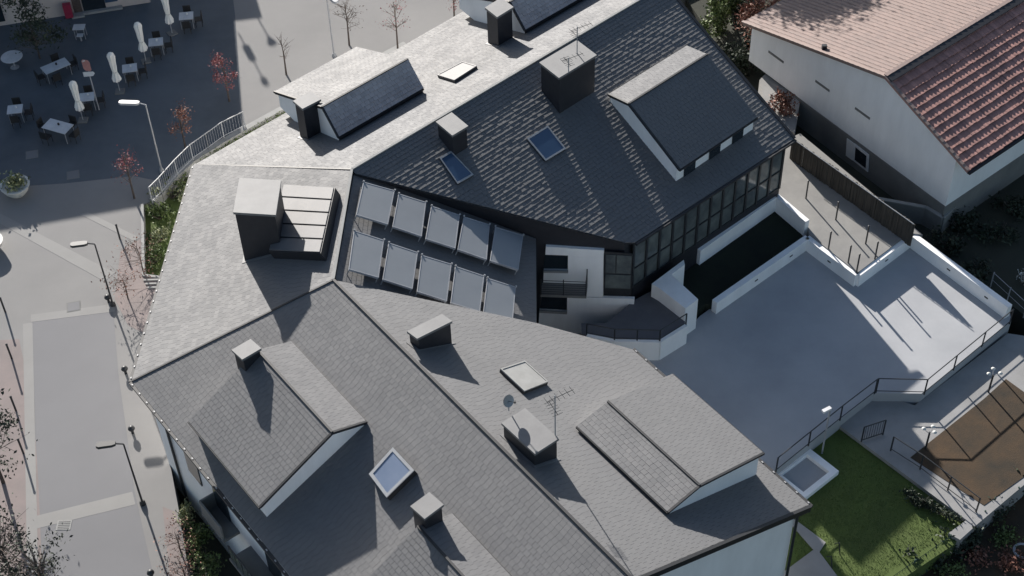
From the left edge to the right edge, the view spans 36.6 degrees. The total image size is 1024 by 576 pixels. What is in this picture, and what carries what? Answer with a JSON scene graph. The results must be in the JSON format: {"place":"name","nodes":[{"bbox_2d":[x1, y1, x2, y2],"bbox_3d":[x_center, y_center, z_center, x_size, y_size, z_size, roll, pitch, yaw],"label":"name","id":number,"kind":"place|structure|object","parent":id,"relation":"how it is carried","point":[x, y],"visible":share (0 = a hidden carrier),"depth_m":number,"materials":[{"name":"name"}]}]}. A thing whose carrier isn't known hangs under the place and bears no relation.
{"place":"outdoors","nodes":[
{"label":"outdoors","id":0,"kind":"place"},
{"bbox_2d":[32,312,151,575],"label":"road","id":1,"kind":"structure","parent":0,"point":[79,411],"depth_m":68.73,"materials":[{"name":"asphalt"}]},
{"bbox_2d":[56,520,71,529],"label":"drain cover","id":2,"kind":"object","parent":1,"relation":"on","point":[66,525],"visible":1,"depth_m":65.74,"materials":[{"name":"metal"}]},
{"bbox_2d":[37,492,134,527],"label":"paving band","id":3,"kind":"object","parent":1,"relation":"on","point":[96,507],"visible":1,"depth_m":66.29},
{"bbox_2d":[0,0,242,185],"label":"plaza","id":4,"kind":"structure","parent":0,"point":[182,70],"depth_m":86.39,"materials":[{"name":"stone"}]},
{"bbox_2d":[1,50,22,69],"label":"round table","id":5,"kind":"object","parent":4,"relation":"on","point":[10,56],"visible":1,"depth_m":87.88,"materials":[{"name":"metal"}]},
{"bbox_2d":[7,104,24,123],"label":"cafe table","id":6,"kind":"object","parent":4,"relation":"on","point":[11,109],"visible":0.93,"depth_m":84.49,"materials":[{"name":"metal"}]},
{"bbox_2d":[0,0,71,58],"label":"dark shrub tree","id":7,"kind":"object","parent":4,"relation":"on","point":[33,41],"visible":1,"depth_m":86.80,"materials":[{"name":"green plant"}]},
{"bbox_2d":[40,57,72,83],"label":"cafe table","id":8,"kind":"object","parent":4,"relation":"on","point":[53,67],"visible":1,"depth_m":87.11,"materials":[{"name":"metal"}]},
{"bbox_2d":[41,118,73,143],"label":"cafe table","id":9,"kind":"object","parent":4,"relation":"on","point":[50,124],"visible":0.84,"depth_m":83.35,"materials":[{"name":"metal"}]},
{"bbox_2d":[69,81,87,123],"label":"parasol","id":10,"kind":"object","parent":4,"relation":"on","point":[79,105],"visible":1,"depth_m":83.77,"materials":[{"name":"fabric"}]},
{"bbox_2d":[81,60,99,109],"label":"sign pole","id":11,"kind":"object","parent":4,"relation":"on","point":[86,65],"visible":1,"depth_m":83.51,"materials":[{"name":"metal"}]},
{"bbox_2d":[107,52,124,94],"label":"parasol","id":12,"kind":"object","parent":4,"relation":"on","point":[116,78],"visible":1,"depth_m":85.50,"materials":[{"name":"fabric"}]},
{"bbox_2d":[122,63,138,81],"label":"cafe table","id":13,"kind":"object","parent":4,"relation":"on","point":[126,68],"visible":0.96,"depth_m":86.81,"materials":[{"name":"metal"}]},
{"bbox_2d":[118,100,163,172],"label":"street lamp","id":14,"kind":"object","parent":4,"relation":"on","point":[132,103],"visible":0.92,"depth_m":78.48,"materials":[{"name":"metal"}]},
{"bbox_2d":[134,22,150,64],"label":"parasol","id":15,"kind":"object","parent":4,"relation":"on","point":[142,47],"visible":1,"depth_m":87.38,"materials":[{"name":"fabric"}]},
{"bbox_2d":[148,37,164,55],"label":"cafe table","id":16,"kind":"object","parent":4,"relation":"on","point":[152,42],"visible":0.94,"depth_m":88.49,"materials":[{"name":"metal"}]},
{"bbox_2d":[161,0,177,36],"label":"parasol","id":17,"kind":"object","parent":4,"relation":"on","point":[169,19],"visible":0.99,"depth_m":89.35,"materials":[{"name":"fabric"}]},
{"bbox_2d":[167,98,194,147],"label":"red sapling","id":18,"kind":"object","parent":4,"relation":"on","point":[179,113],"visible":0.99,"depth_m":81.45,"materials":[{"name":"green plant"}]},
{"bbox_2d":[210,52,241,101],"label":"red sapling","id":19,"kind":"object","parent":4,"relation":"on","point":[221,61],"visible":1,"depth_m":84.16,"materials":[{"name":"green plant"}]},
{"bbox_2d":[177,488,240,575],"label":"street garden","id":20,"kind":"object","parent":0,"point":[215,545],"depth_m":66.53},
{"bbox_2d":[183,521,214,555],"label":"street shrub","id":21,"kind":"object","parent":20,"relation":"on","point":[200,532],"visible":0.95,"depth_m":65.19,"materials":[{"name":"green plant"}]},
{"bbox_2d":[180,547,226,575],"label":"street shrub","id":22,"kind":"object","parent":20,"relation":"on","point":[209,559],"visible":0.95,"depth_m":64.00,"materials":[{"name":"green plant"}]},
{"bbox_2d":[0,0,685,575],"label":"pavement","id":23,"kind":"structure","parent":0,"point":[34,278],"depth_m":79.63,"materials":[{"name":"concrete"}]},
{"bbox_2d":[0,169,30,197],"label":"planter pot","id":24,"kind":"object","parent":23,"relation":"on","point":[15,185],"visible":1,"depth_m":80.14,"materials":[{"name":"white concrete"}]},
{"bbox_2d":[0,388,37,483],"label":"leafy tree","id":25,"kind":"object","parent":23,"relation":"on","point":[6,427],"visible":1,"depth_m":65.16,"materials":[{"name":"red plant"}]},
{"bbox_2d":[0,339,41,575],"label":"paving band","id":26,"kind":"object","parent":23,"relation":"on","point":[12,375],"visible":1,"depth_m":68.65,"materials":[{"name":"concrete"}]},
{"bbox_2d":[0,492,41,575],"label":"bare tree","id":27,"kind":"object","parent":23,"relation":"on","point":[3,550],"visible":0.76,"depth_m":61.17,"materials":[{"name":"brown plant"}]},
{"bbox_2d":[23,322,37,575],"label":"kerb line","id":28,"kind":"object","parent":23,"relation":"on","point":[30,474],"visible":1,"depth_m":69.01,"materials":[{"name":"concrete"}]},
{"bbox_2d":[0,522,74,575],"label":"bare tree","id":29,"kind":"object","parent":23,"relation":"on","point":[32,565],"visible":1,"depth_m":59.86,"materials":[{"name":"brown plant"}]},
{"bbox_2d":[0,214,113,281],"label":"paving band","id":30,"kind":"object","parent":23,"relation":"on","point":[80,261],"visible":0.91,"depth_m":77.69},
{"bbox_2d":[31,304,114,321],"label":"paving band","id":31,"kind":"object","parent":23,"relation":"on","point":[66,314],"visible":1,"depth_m":74.53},
{"bbox_2d":[0,0,150,25],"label":"cafe building","id":32,"kind":"structure","parent":23,"relation":"on","point":[81,8],"depth_m":91.45,"materials":[{"name":"stone"}]},
{"bbox_2d":[81,0,105,10],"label":"shop window","id":33,"kind":"structure","parent":32,"relation":"in","point":[87,5],"depth_m":91.65,"materials":[{"name":"black glass"}]},
{"bbox_2d":[70,241,115,306],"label":"street lamp","id":34,"kind":"object","parent":23,"relation":"on","point":[76,244],"visible":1,"depth_m":72.24,"materials":[{"name":"grey metal"}]},
{"bbox_2d":[80,212,138,240],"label":"paving band","id":35,"kind":"object","parent":23,"relation":"on","point":[108,225],"visible":0.88,"depth_m":78.83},
{"bbox_2d":[96,440,145,506],"bbox_3d":[-16.381,7.841,64.877,1.240,4.270,0.340,-7,46,-5],"label":"street lamp","id":36,"kind":"object","parent":23,"relation":"on","point":[109,444],"visible":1,"depth_m":63.52,"materials":[{"name":"grey metal"}]},
{"bbox_2d":[111,144,142,198],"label":"red sapling","id":37,"kind":"object","parent":23,"relation":"on","point":[127,168],"visible":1,"depth_m":78.92,"materials":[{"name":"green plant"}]},
{"bbox_2d":[115,239,157,332],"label":"paving patch","id":38,"kind":"object","parent":23,"relation":"on","point":[135,309],"visible":0.64,"depth_m":75.39,"materials":[{"name":"stone"}]},
{"bbox_2d":[91,260,136,304],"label":"spreading shrub","id":39,"kind":"object","parent":38,"relation":"on","point":[125,286],"visible":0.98,"depth_m":74.39,"materials":[{"name":"red plant"}]},
{"bbox_2d":[112,233,161,277],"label":"spreading shrub","id":40,"kind":"object","parent":38,"relation":"on","point":[138,253],"visible":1,"depth_m":75.59,"materials":[{"name":"red plant"}]},
{"bbox_2d":[141,204,158,278],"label":"bed edging","id":41,"kind":"object","parent":23,"relation":"on","point":[143,236],"visible":0.61,"depth_m":78.00,"materials":[{"name":"concrete"}]},
{"bbox_2d":[145,178,187,275],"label":"garden bed","id":42,"kind":"object","parent":23,"relation":"on","point":[175,203],"visible":0.17,"depth_m":79.38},
{"bbox_2d":[144,243,166,270],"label":"garden shrub","id":43,"kind":"object","parent":42,"relation":"on","point":[158,251],"visible":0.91,"depth_m":77.31,"materials":[{"name":"green plant"}]},
{"bbox_2d":[145,221,174,249],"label":"garden shrub","id":44,"kind":"object","parent":42,"relation":"on","point":[159,232],"visible":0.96,"depth_m":78.23,"materials":[{"name":"green plant"}]},
{"bbox_2d":[144,200,178,224],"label":"garden shrub","id":45,"kind":"object","parent":42,"relation":"on","point":[162,211],"visible":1,"depth_m":79.45,"materials":[{"name":"green plant"}]},
{"bbox_2d":[146,179,185,201],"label":"garden shrub","id":46,"kind":"object","parent":42,"relation":"on","point":[179,193],"visible":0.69,"depth_m":80.49,"materials":[{"name":"green plant"}]},
{"bbox_2d":[200,111,284,160],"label":"hedge","id":47,"kind":"object","parent":42,"relation":"on","point":[236,139],"visible":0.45,"depth_m":83.68,"materials":[{"name":"green plant"}]},
{"bbox_2d":[163,507,188,575],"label":"paving strip","id":48,"kind":"object","parent":23,"relation":"on","point":[168,513],"visible":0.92,"depth_m":64.92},
{"bbox_2d":[153,514,200,565],"bbox_3d":[-13.975,10.522,64.396,1.863,1.886,1.965,-15,47,-12],"label":"red shrub","id":49,"kind":"object","parent":48,"relation":"on","point":[178,539],"visible":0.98,"depth_m":64.19,"materials":[{"name":"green plant"}]},
{"bbox_2d":[157,546,200,575],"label":"red shrub","id":50,"kind":"object","parent":48,"relation":"on","point":[182,569],"visible":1,"depth_m":63.04,"materials":[{"name":"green plant"}]},
{"bbox_2d":[173,499,197,531],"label":"street shrub","id":51,"kind":"object","parent":23,"relation":"on","point":[184,511],"visible":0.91,"depth_m":65.94,"materials":[{"name":"green plant"}]},
{"bbox_2d":[150,42,405,206],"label":"kerb","id":52,"kind":"structure","parent":23,"relation":"on","point":[233,136],"depth_m":82.91,"materials":[{"name":"concrete"}]},
{"bbox_2d":[148,111,245,203],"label":"guard rail","id":53,"kind":"object","parent":52,"relation":"on","point":[189,145],"visible":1,"depth_m":81.51,"materials":[{"name":"metal"}]},
{"bbox_2d":[332,0,366,45],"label":"bare sapling","id":54,"kind":"object","parent":23,"relation":"on","point":[346,18],"visible":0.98,"depth_m":87.65,"materials":[{"name":"grey plant"}]},
{"bbox_2d":[375,0,409,48],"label":"red sapling","id":55,"kind":"object","parent":23,"relation":"on","point":[394,6],"visible":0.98,"depth_m":87.06,"materials":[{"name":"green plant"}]},
{"bbox_2d":[683,212,804,319],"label":"courtyard","id":56,"kind":"structure","parent":0,"point":[742,256],"depth_m":74.65,"materials":[{"name":"black plant"}]},
{"bbox_2d":[696,194,808,264],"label":"garden wall","id":57,"kind":"structure","parent":56,"relation":"on","point":[788,212],"depth_m":75.54,"materials":[{"name":"paint"}]},
{"bbox_2d":[758,74,799,134],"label":"yard","id":58,"kind":"structure","parent":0,"point":[768,85],"depth_m":82.85,"materials":[{"name":"concrete"}]},
{"bbox_2d":[766,88,800,116],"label":"rust bush","id":59,"kind":"object","parent":58,"relation":"on","point":[783,104],"visible":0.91,"depth_m":81.44,"materials":[{"name":"brown plant"}]},
{"bbox_2d":[649,248,1010,473],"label":"terrace","id":60,"kind":"structure","parent":0,"point":[772,366],"depth_m":71.04,"materials":[{"name":"concrete"}]},
{"bbox_2d":[581,291,687,359],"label":"sun deck","id":61,"kind":"structure","parent":60,"relation":"on","point":[647,311],"depth_m":70.67,"materials":[{"name":"paint"}]},
{"bbox_2d":[586,313,686,340],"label":"guard rail","id":62,"kind":"object","parent":61,"relation":"on","point":[637,338],"visible":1,"depth_m":69.81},
{"bbox_2d":[775,379,877,471],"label":"guard rail","id":63,"kind":"object","parent":60,"relation":"on","point":[841,407],"visible":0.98,"depth_m":67.07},
{"bbox_2d":[711,234,1011,318],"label":"parapet wall","id":64,"kind":"structure","parent":60,"relation":"on","point":[965,279],"depth_m":73.77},
{"bbox_2d":[876,309,1013,394],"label":"guard rail","id":65,"kind":"object","parent":60,"relation":"on","point":[981,345],"visible":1,"depth_m":69.34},
{"bbox_2d":[779,134,921,272],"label":"lane","id":66,"kind":"structure","parent":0,"point":[817,208],"depth_m":75.87,"materials":[{"name":"concrete"}]},
{"bbox_2d":[789,141,914,245],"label":"brushwood fence","id":67,"kind":"object","parent":66,"relation":"on","point":[872,206],"visible":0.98,"depth_m":76.08,"materials":[{"name":"wood"}]},
{"bbox_2d":[685,0,1023,335],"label":"neighbour yard","id":68,"kind":"structure","parent":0,"point":[1007,260],"depth_m":77.44,"materials":[{"name":"plant"}]},
{"bbox_2d":[699,0,742,40],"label":"garden tree","id":69,"kind":"object","parent":68,"relation":"on","point":[720,14],"visible":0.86,"depth_m":88.52,"materials":[{"name":"green plant"}]},
{"bbox_2d":[719,0,761,24],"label":"garden tree","id":70,"kind":"object","parent":68,"relation":"on","point":[737,10],"visible":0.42,"depth_m":89.23,"materials":[{"name":"green plant"}]},
{"bbox_2d":[719,30,765,76],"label":"garden tree","id":71,"kind":"object","parent":68,"relation":"on","point":[738,58],"visible":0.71,"depth_m":86.32,"materials":[{"name":"green plant"}]},
{"bbox_2d":[734,0,779,49],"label":"tall tree","id":72,"kind":"object","parent":68,"relation":"on","point":[747,13],"visible":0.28,"depth_m":85.51,"materials":[{"name":"brown plant"}]},
{"bbox_2d":[741,0,1023,223],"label":"tiled house","id":73,"kind":"structure","parent":68,"relation":"on","point":[918,101],"depth_m":77.83,"materials":[{"name":"paint"}]},
{"bbox_2d":[846,138,868,171],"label":"window","id":74,"kind":"structure","parent":73,"relation":"in","point":[854,152],"depth_m":80.14,"materials":[{"name":"white glass"}]},
{"bbox_2d":[876,196,955,231],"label":"yard wall","id":75,"kind":"structure","parent":68,"relation":"on","point":[928,217],"depth_m":77.34,"materials":[{"name":"concrete"}]},
{"bbox_2d":[926,225,970,258],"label":"shaded bush","id":76,"kind":"object","parent":68,"relation":"on","point":[953,246],"visible":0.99,"depth_m":76.12,"materials":[{"name":"green plant"}]},
{"bbox_2d":[948,206,980,236],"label":"shaded bush","id":77,"kind":"object","parent":68,"relation":"on","point":[967,226],"visible":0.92,"depth_m":77.06,"materials":[{"name":"green plant"}]},
{"bbox_2d":[960,252,994,283],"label":"shaded bush","id":78,"kind":"object","parent":68,"relation":"on","point":[981,272],"visible":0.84,"depth_m":74.90,"materials":[{"name":"green plant"}]},
{"bbox_2d":[976,219,1021,248],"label":"shaded bush","id":79,"kind":"object","parent":68,"relation":"on","point":[996,234],"visible":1,"depth_m":76.45,"materials":[{"name":"green plant"}]},
{"bbox_2d":[988,191,1023,222],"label":"shaded bush","id":80,"kind":"object","parent":68,"relation":"on","point":[1013,209],"visible":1,"depth_m":77.89,"materials":[{"name":"green plant"}]},
{"bbox_2d":[785,429,963,575],"bbox_3d":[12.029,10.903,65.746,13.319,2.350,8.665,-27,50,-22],"label":"lawn","id":81,"kind":"structure","parent":0,"point":[829,455],"depth_m":65.03,"materials":[{"name":"plant"}]},
{"bbox_2d":[778,449,838,498],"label":"light well","id":82,"kind":"object","parent":81,"relation":"on","point":[808,473],"visible":0.66,"depth_m":66.78,"materials":[{"name":"concrete"}]},
{"bbox_2d":[784,519,836,575],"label":"garden path","id":83,"kind":"structure","parent":81,"relation":"on","point":[813,562],"depth_m":63.65,"materials":[{"name":"concrete"}]},
{"bbox_2d":[899,486,961,524],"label":"path hedge","id":84,"kind":"object","parent":81,"relation":"on","point":[927,504],"visible":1,"depth_m":65.26,"materials":[{"name":"green plant"}]},
{"bbox_2d":[839,333,1023,553],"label":"walkway","id":85,"kind":"structure","parent":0,"point":[952,400],"depth_m":68.50,"materials":[{"name":"concrete"}]},
{"bbox_2d":[861,420,886,441],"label":"garden gate","id":86,"kind":"structure","parent":85,"relation":"on","point":[882,433],"depth_m":67.50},
{"bbox_2d":[890,436,980,512],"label":"guard rail","id":87,"kind":"object","parent":85,"relation":"on","point":[920,468],"visible":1,"depth_m":65.79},
{"bbox_2d":[910,379,1023,504],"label":"soil bed","id":88,"kind":"object","parent":85,"relation":"on","point":[978,449],"visible":1,"depth_m":67.37,"materials":[{"name":"soil"}]},
{"bbox_2d":[922,496,1023,575],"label":"back garden","id":89,"kind":"object","parent":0,"point":[1015,517],"visible":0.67,"depth_m":64.86,"materials":[{"name":"plant"}]},
{"bbox_2d":[928,521,967,570],"bbox_3d":[17.872,10.891,64.473,1.895,1.832,2.041,27,52,25],"label":"boundary hedge","id":90,"kind":"object","parent":89,"relation":"on","point":[940,560],"visible":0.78,"depth_m":64.24,"materials":[{"name":"green plant"}]},
{"bbox_2d":[931,556,970,575],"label":"scrub bush","id":91,"kind":"object","parent":89,"relation":"on","point":[959,566],"visible":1,"depth_m":64.03,"materials":[{"name":"green plant"}]},
{"bbox_2d":[955,517,984,555],"bbox_3d":[19.064,10.589,65.125,1.708,1.975,1.590,-30,52,-25],"label":"shrub","id":92,"kind":"object","parent":89,"relation":"on","point":[975,537],"visible":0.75,"depth_m":64.62,"materials":[{"name":"green plant"}]},
{"bbox_2d":[961,542,996,574],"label":"scrub bush","id":93,"kind":"object","parent":89,"relation":"on","point":[975,554],"visible":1,"depth_m":64.48,"materials":[{"name":"green plant"}]},
{"bbox_2d":[984,494,1017,527],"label":"boundary hedge","id":94,"kind":"object","parent":89,"relation":"on","point":[997,514],"visible":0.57,"depth_m":65.50,"materials":[{"name":"green plant"}]},
{"bbox_2d":[987,517,1023,548],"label":"scrub bush","id":95,"kind":"object","parent":89,"relation":"on","point":[1003,536],"visible":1,"depth_m":65.16,"materials":[{"name":"green plant"}]},
{"bbox_2d":[990,545,1023,575],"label":"scrub bush","id":96,"kind":"object","parent":89,"relation":"on","point":[1005,560],"visible":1,"depth_m":64.22,"materials":[{"name":"orange plant"}]},
{"bbox_3d":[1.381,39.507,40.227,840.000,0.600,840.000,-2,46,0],"label":"ground","id":97,"kind":"structure","parent":0,"visible":0},
{"bbox_2d":[129,0,812,575],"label":"slate house","id":98,"kind":"structure","parent":97,"relation":"on","point":[313,406],"depth_m":63.73,"materials":[{"name":"stone"}]},
{"bbox_2d":[347,229,384,282],"bbox_3d":[-6.122,-1.298,64.317,1.440,0.984,2.360,2,46,4],"label":"solar panel","id":99,"kind":"object","parent":98,"relation":"attached to","point":[366,254],"visible":1,"depth_m":64.15,"materials":[{"name":"glass"}]},
{"bbox_2d":[354,180,395,229],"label":"solar panel","id":100,"kind":"object","parent":98,"relation":"attached to","point":[375,203],"visible":1,"depth_m":66.43,"materials":[{"name":"glass"}]},
{"bbox_2d":[380,241,418,293],"bbox_3d":[-4.715,-0.825,64.633,1.420,0.975,2.264,2,46,4],"label":"solar panel","id":101,"kind":"object","parent":98,"relation":"attached to","point":[400,266],"visible":1,"depth_m":64.44,"materials":[{"name":"glass"}]},
{"bbox_2d":[390,192,426,241],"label":"solar panel","id":102,"kind":"object","parent":98,"relation":"on","point":[409,214],"visible":1,"depth_m":66.73,"materials":[{"name":"glass"}]},
{"bbox_2d":[415,253,452,302],"bbox_3d":[-3.317,-0.330,64.913,1.458,0.992,2.284,2,46,4],"label":"solar panel","id":103,"kind":"object","parent":98,"relation":"attached to","point":[433,278],"visible":0.9,"depth_m":64.73,"materials":[{"name":"glass"}]},
{"bbox_2d":[423,204,460,252],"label":"solar panel","id":104,"kind":"object","parent":98,"relation":"attached to","point":[442,228],"visible":1,"depth_m":67.00,"materials":[{"name":"glass"}]},
{"bbox_2d":[450,264,485,310],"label":"solar panel","id":105,"kind":"object","parent":98,"relation":"attached to","point":[467,288],"visible":0.82,"depth_m":65.05,"materials":[{"name":"glass"}]},
{"bbox_2d":[455,215,490,264],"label":"solar panel","id":106,"kind":"object","parent":98,"relation":"on","point":[473,238],"visible":1,"depth_m":67.29,"materials":[{"name":"glass"}]},
{"bbox_2d":[483,276,516,317],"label":"solar panel","id":107,"kind":"object","parent":98,"relation":"attached to","point":[499,298],"visible":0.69,"depth_m":65.41,"materials":[{"name":"glass"}]},
{"bbox_2d":[487,225,524,274],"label":"solar panel","id":108,"kind":"object","parent":98,"relation":"attached to","point":[506,248],"visible":1,"depth_m":67.65,"materials":[{"name":"glass"}]},
{"bbox_2d":[544,386,573,434],"bbox_3d":[1.672,4.427,55.636,1.121,2.250,0.711,-20,48,-17],"label":"roof aerial","id":109,"kind":"object","parent":98,"relation":"on","point":[554,403],"visible":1,"depth_m":55.16,"materials":[{"name":"metal"}]},
{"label":"patio","id":110,"kind":"structure","parent":0,"visible":0},
{"bbox_2d":[651,260,697,333],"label":"stair wall","id":111,"kind":"structure","parent":110,"relation":"on","point":[671,292],"depth_m":71.21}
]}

